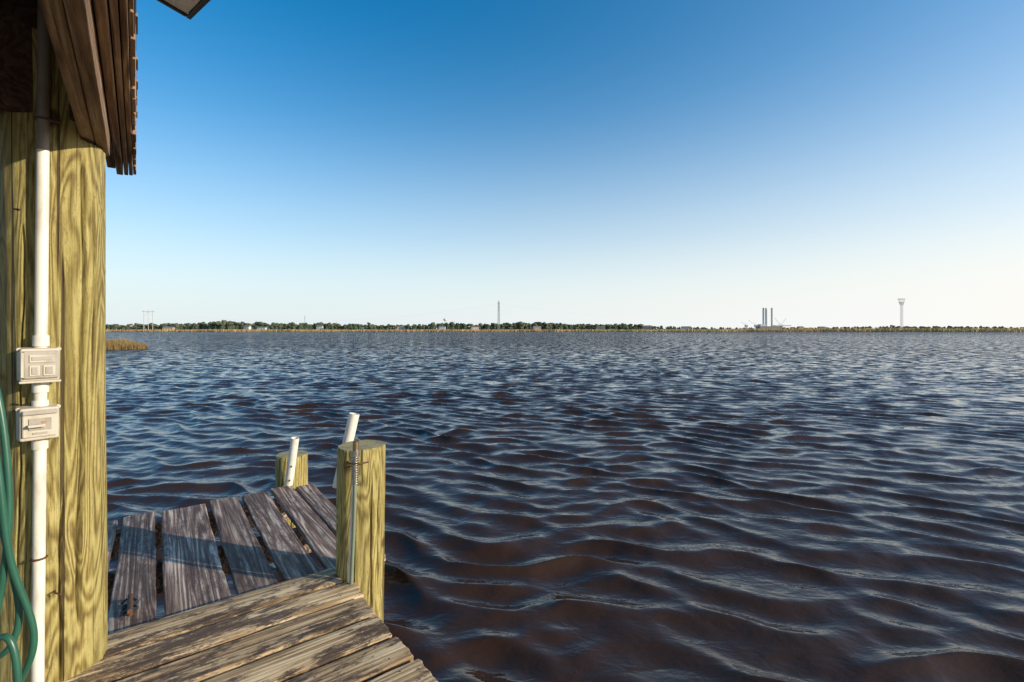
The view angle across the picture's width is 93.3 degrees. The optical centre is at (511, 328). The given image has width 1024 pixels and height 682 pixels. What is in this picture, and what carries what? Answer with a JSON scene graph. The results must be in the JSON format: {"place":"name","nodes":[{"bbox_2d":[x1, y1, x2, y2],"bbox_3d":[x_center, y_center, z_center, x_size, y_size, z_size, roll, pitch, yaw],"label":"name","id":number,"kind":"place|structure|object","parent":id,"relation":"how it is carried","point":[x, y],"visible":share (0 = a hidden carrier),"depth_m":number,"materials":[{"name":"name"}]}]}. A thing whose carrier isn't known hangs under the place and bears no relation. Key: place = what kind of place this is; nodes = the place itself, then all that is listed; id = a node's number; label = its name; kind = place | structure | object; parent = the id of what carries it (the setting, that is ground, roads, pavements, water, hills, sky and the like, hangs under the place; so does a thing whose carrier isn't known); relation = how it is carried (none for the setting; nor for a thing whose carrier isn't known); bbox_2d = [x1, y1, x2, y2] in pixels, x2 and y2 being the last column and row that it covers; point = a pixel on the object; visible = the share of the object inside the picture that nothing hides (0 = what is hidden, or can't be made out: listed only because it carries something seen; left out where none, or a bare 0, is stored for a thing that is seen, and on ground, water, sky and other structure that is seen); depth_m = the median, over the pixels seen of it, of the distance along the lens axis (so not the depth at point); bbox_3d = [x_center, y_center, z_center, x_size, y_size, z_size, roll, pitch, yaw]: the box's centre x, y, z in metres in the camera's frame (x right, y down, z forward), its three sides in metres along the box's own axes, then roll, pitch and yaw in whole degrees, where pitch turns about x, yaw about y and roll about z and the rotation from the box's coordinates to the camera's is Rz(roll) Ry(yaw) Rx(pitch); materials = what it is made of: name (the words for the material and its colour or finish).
{"place":"outdoors","nodes":[
{"label":"outdoors","id":0,"kind":"place"},
{"bbox_2d":[59,484,437,681],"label":"wooden dock","id":1,"kind":"object","parent":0,"point":[307,619],"visible":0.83,"depth_m":2.39,"materials":[{"name":"wood"}]},
{"bbox_2d":[120,593,138,615],"bbox_3d":[-1.879,1.362,2.375,0.074,0.056,0.200,0,0,-38],"label":"mooring cleat","id":2,"kind":"object","parent":1,"relation":"on","point":[129,606],"visible":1,"depth_m":2.37,"materials":[{"name":"metal"}]},
{"bbox_2d":[347,437,367,584],"bbox_3d":[-0.848,0.962,2.587,0.132,0.776,0.082,0,0,15],"label":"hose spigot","id":3,"kind":"object","parent":1,"relation":"on","point":[355,453],"visible":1,"depth_m":2.55,"materials":[{"name":"white plastic"}]},
{"bbox_2d":[106,327,1023,331],"bbox_3d":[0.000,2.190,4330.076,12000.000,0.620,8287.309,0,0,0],"label":"marsh ground","id":4,"kind":"structure","parent":0,"point":[524,331],"depth_m":352.94,"materials":[{"name":"green plant"}]},
{"bbox_2d":[142,310,154,329],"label":"transmission pylon","id":5,"kind":"object","parent":4,"relation":"on","point":[148,311],"visible":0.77,"depth_m":639.99,"materials":[{"name":"metal"}]},
{"bbox_2d":[497,301,499,328],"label":"lattice tower","id":6,"kind":"structure","parent":4,"relation":"on","point":[498,314],"depth_m":619.34,"materials":[{"name":"metal"}]},
{"bbox_2d":[106,320,1023,329],"bbox_3d":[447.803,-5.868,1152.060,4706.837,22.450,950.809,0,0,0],"label":"distant treeline","id":7,"kind":"object","parent":4,"relation":"on","point":[227,325],"visible":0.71,"depth_m":751.33,"materials":[{"name":"green plant"}]},
{"bbox_2d":[762,308,764,323],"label":"tower","id":8,"kind":"structure","parent":4,"relation":"on","point":[763,315],"depth_m":848.47,"materials":[{"name":"concrete"}]},
{"bbox_2d":[765,308,766,325],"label":"tower","id":9,"kind":"structure","parent":4,"relation":"on","point":[766,316],"depth_m":853.23,"materials":[{"name":"concrete"}]},
{"bbox_2d":[756,326,780,328],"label":"hull","id":10,"kind":"object","parent":4,"relation":"on","point":[769,327],"visible":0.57,"depth_m":844.00,"materials":[{"name":"metal"}]},
{"bbox_2d":[771,308,772,325],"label":"tower","id":11,"kind":"structure","parent":4,"relation":"on","point":[771,316],"depth_m":848.57,"materials":[{"name":"concrete"}]},
{"bbox_2d":[106,332,1023,681],"bbox_3d":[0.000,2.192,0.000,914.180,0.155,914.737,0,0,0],"label":"river water","id":12,"kind":"structure","parent":0,"point":[704,506],"depth_m":7.00,"materials":[{"name":"blue liquid"}]},
{"bbox_2d":[0,28,107,681],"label":"roof piling","id":13,"kind":"object","parent":12,"relation":"in","point":[76,626],"visible":0.74,"depth_m":1.84,"materials":[{"name":"yellow wood"}]},
{"bbox_2d":[0,388,37,681],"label":"garden hose","id":14,"kind":"object","parent":13,"relation":"attached to","point":[22,604],"visible":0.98,"depth_m":1.66,"materials":[{"name":"green rubber"}]},
{"bbox_2d":[12,208,60,594],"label":"piling nails","id":15,"kind":"object","parent":13,"relation":"attached to","point":[55,592],"visible":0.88,"depth_m":1.78,"materials":[{"name":"metal"}]},
{"bbox_2d":[0,11,75,121],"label":"cross beam","id":16,"kind":"structure","parent":13,"relation":"attached to","point":[16,72],"depth_m":1.77,"materials":[{"name":"brown wood"}]},
{"bbox_2d":[15,404,60,441],"bbox_3d":[-1.728,0.345,1.767,0.108,0.124,0.119,0,0,40],"label":"electrical switch box","id":17,"kind":"object","parent":13,"relation":"attached to","point":[37,423],"visible":0.99,"depth_m":1.74,"materials":[{"name":"grey plastic"}]},
{"bbox_2d":[16,347,60,383],"bbox_3d":[-1.732,0.132,1.772,0.092,0.128,0.119,0,0,40],"label":"electrical outlet box","id":18,"kind":"object","parent":13,"relation":"attached to","point":[38,365],"visible":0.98,"depth_m":1.74,"materials":[{"name":"grey plastic"}]},
{"bbox_2d":[29,365,39,375],"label":"window left","id":19,"kind":"structure","parent":18,"relation":"in","point":[30,367],"depth_m":1.73,"materials":[{"name":"grey plastic"}]},
{"bbox_2d":[29,354,54,362],"label":"window top","id":20,"kind":"structure","parent":18,"relation":"in","point":[53,355],"depth_m":1.74,"materials":[{"name":"grey plastic"}]},
{"bbox_2d":[43,365,54,375],"bbox_3d":[-1.686,0.151,1.761,0.003,0.038,0.032,0,0,40],"label":"window right","id":21,"kind":"structure","parent":18,"relation":"in","point":[44,366],"depth_m":1.76,"materials":[{"name":"grey plastic"}]},
{"bbox_2d":[29,0,60,681],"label":"electrical conduit","id":22,"kind":"object","parent":13,"relation":"attached to","point":[40,337],"visible":0.91,"depth_m":1.78,"materials":[{"name":"white plastic"}]},
{"bbox_2d":[39,0,95,145],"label":"beam","id":23,"kind":"structure","parent":13,"relation":"attached to","point":[55,16],"depth_m":1.36,"materials":[{"name":"brown wood"}]},
{"bbox_2d":[275,450,307,569],"bbox_3d":[-2.046,2.283,4.499,0.286,2.235,0.294,0,0,0],"label":"dock piling","id":24,"kind":"object","parent":12,"relation":"in","point":[300,473],"visible":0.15,"depth_m":4.40,"materials":[{"name":"yellow wood"}]},
{"bbox_2d":[285,437,298,485],"bbox_3d":[-1.950,1.175,4.285,0.143,0.432,0.068,0,0,23],"label":"rod holder","id":25,"kind":"object","parent":24,"relation":"attached to","point":[292,457],"visible":1,"depth_m":4.26,"materials":[{"name":"white plastic"}]},
{"bbox_2d":[336,440,385,622],"bbox_3d":[-0.860,2.027,2.731,0.284,2.745,0.270,0,0,0],"label":"dock piling","id":26,"kind":"object","parent":12,"relation":"in","point":[368,577],"visible":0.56,"depth_m":2.63,"materials":[{"name":"yellow wood"}]},
{"bbox_2d":[332,412,359,488],"bbox_3d":[-1.000,0.733,2.902,0.150,0.448,0.117,0,0,0],"label":"rod holder","id":27,"kind":"object","parent":26,"relation":"attached to","point":[351,427],"visible":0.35,"depth_m":2.90,"materials":[{"name":"white plastic"}]},
{"bbox_3d":[0.940,1.025,-1.675,0.331,4.350,0.331,0,0,0],"label":"roof piling","id":28,"kind":"object","parent":12,"relation":"in","visible":0},
{"bbox_2d":[63,0,109,155],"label":"beam","id":29,"kind":"structure","parent":28,"relation":"attached to","point":[80,14],"depth_m":1.40,"materials":[{"name":"brown wood"}]},
{"bbox_2d":[93,0,122,174],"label":"sub fascia","id":30,"kind":"structure","parent":29,"relation":"attached to","point":[102,17],"depth_m":1.61,"materials":[{"name":"brown wood"}]},
{"bbox_2d":[106,129,115,167],"bbox_3d":[-1.970,-0.988,2.360,0.036,0.225,0.695,0,0,-38],"label":"blocking","id":31,"kind":"object","parent":30,"relation":"attached to","point":[110,160],"visible":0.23,"depth_m":2.49,"materials":[{"name":"brown wood"}]},
{"bbox_2d":[119,0,132,174],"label":"fascia","id":32,"kind":"structure","parent":30,"relation":"attached to","point":[124,15],"depth_m":1.62,"materials":[{"name":"brown wood"}]},
{"bbox_2d":[109,0,127,174],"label":"fascia","id":33,"kind":"structure","parent":32,"relation":"attached to","point":[115,27],"depth_m":1.62,"materials":[{"name":"brown wood"}]},
{"bbox_2d":[128,8,133,36],"bbox_3d":[-1.091,-1.010,1.386,0.011,0.279,0.143,0,0,-38],"label":"shingle edge","id":34,"kind":"object","parent":32,"relation":"attached to","point":[131,22],"visible":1,"depth_m":1.38,"materials":[{"name":"brown wood"}]},
{"bbox_2d":[128,0,133,9],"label":"shingle edge","id":35,"kind":"object","parent":32,"relation":"attached to","point":[130,4],"visible":1,"depth_m":1.30,"materials":[{"name":"brown wood"}]},
{"bbox_2d":[129,0,135,56],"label":"shingle edge","id":36,"kind":"object","parent":32,"relation":"attached to","point":[132,43],"visible":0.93,"depth_m":1.49,"materials":[{"name":"brown wood"}]},
{"bbox_2d":[130,76,134,85],"bbox_3d":[-1.337,-1.011,1.705,0.014,0.278,0.084,0,0,-38],"label":"shingle edge","id":37,"kind":"object","parent":32,"relation":"attached to","point":[132,79],"visible":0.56,"depth_m":1.70,"materials":[{"name":"brown wood"}]},
{"bbox_2d":[130,56,135,77],"bbox_3d":[-1.262,-1.008,1.609,0.014,0.284,0.144,0,0,-38],"label":"shingle edge","id":38,"kind":"object","parent":32,"relation":"attached to","point":[132,66],"visible":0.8,"depth_m":1.61,"materials":[{"name":"brown wood"}]},
{"bbox_2d":[131,85,134,97],"bbox_3d":[-1.396,-1.008,1.781,0.012,0.284,0.092,0,0,-38],"label":"shingle edge","id":39,"kind":"object","parent":32,"relation":"attached to","point":[132,91],"visible":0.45,"depth_m":1.76,"materials":[{"name":"brown wood"}]},
{"bbox_2d":[131,111,134,124],"bbox_3d":[-1.562,-1.007,1.995,0.012,0.285,0.137,0,0,-38],"label":"shingle edge","id":40,"kind":"object","parent":32,"relation":"attached to","point":[133,117],"visible":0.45,"depth_m":1.98,"materials":[{"name":"brown wood"}]},
{"bbox_2d":[131,77,135,111],"bbox_3d":[-1.471,-1.008,1.880,0.015,0.284,0.141,0,0,-38],"label":"shingle edge","id":41,"kind":"object","parent":32,"relation":"attached to","point":[133,104],"visible":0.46,"depth_m":1.85,"materials":[{"name":"brown wood"}]},
{"bbox_2d":[132,112,135,141],"bbox_3d":[-1.701,-1.003,2.177,0.014,0.294,0.112,0,0,-38],"label":"shingle edge","id":42,"kind":"object","parent":32,"relation":"attached to","point":[133,135],"visible":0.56,"depth_m":2.14,"materials":[{"name":"brown wood"}]},
{"bbox_2d":[157,0,209,19],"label":"flood light","id":43,"kind":"object","parent":32,"relation":"attached to","point":[192,8],"visible":1,"depth_m":1.47,"materials":[{"name":"black paint"}]},
{"bbox_2d":[106,0,1023,328],"label":"sky","id":44,"kind":"structure","parent":0,"point":[827,163],"materials":[{"name":"blue"}]},
{"bbox_3d":[-1.318,-1.643,-0.438,2.579,0.955,5.920,0,0,-38],"label":"sheathing","id":45,"kind":"object","parent":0,"visible":0},
{"bbox_2d":[136,13,137,34],"bbox_3d":[-2.489,-1.659,1.092,2.600,0.956,0.143,0,0,-38],"label":"shingle","id":46,"kind":"object","parent":45,"relation":"on","point":[137,23],"visible":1,"depth_m":1.87,"materials":[{"name":"brown wood"}]},
{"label":"marsh bank","id":47,"kind":"structure","parent":0,"visible":0},
{"bbox_2d":[106,337,146,349],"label":"marsh grass","id":48,"kind":"structure","parent":47,"relation":"on","point":[119,344],"depth_m":51.68,"materials":[{"name":"beige plant"}]}
]}

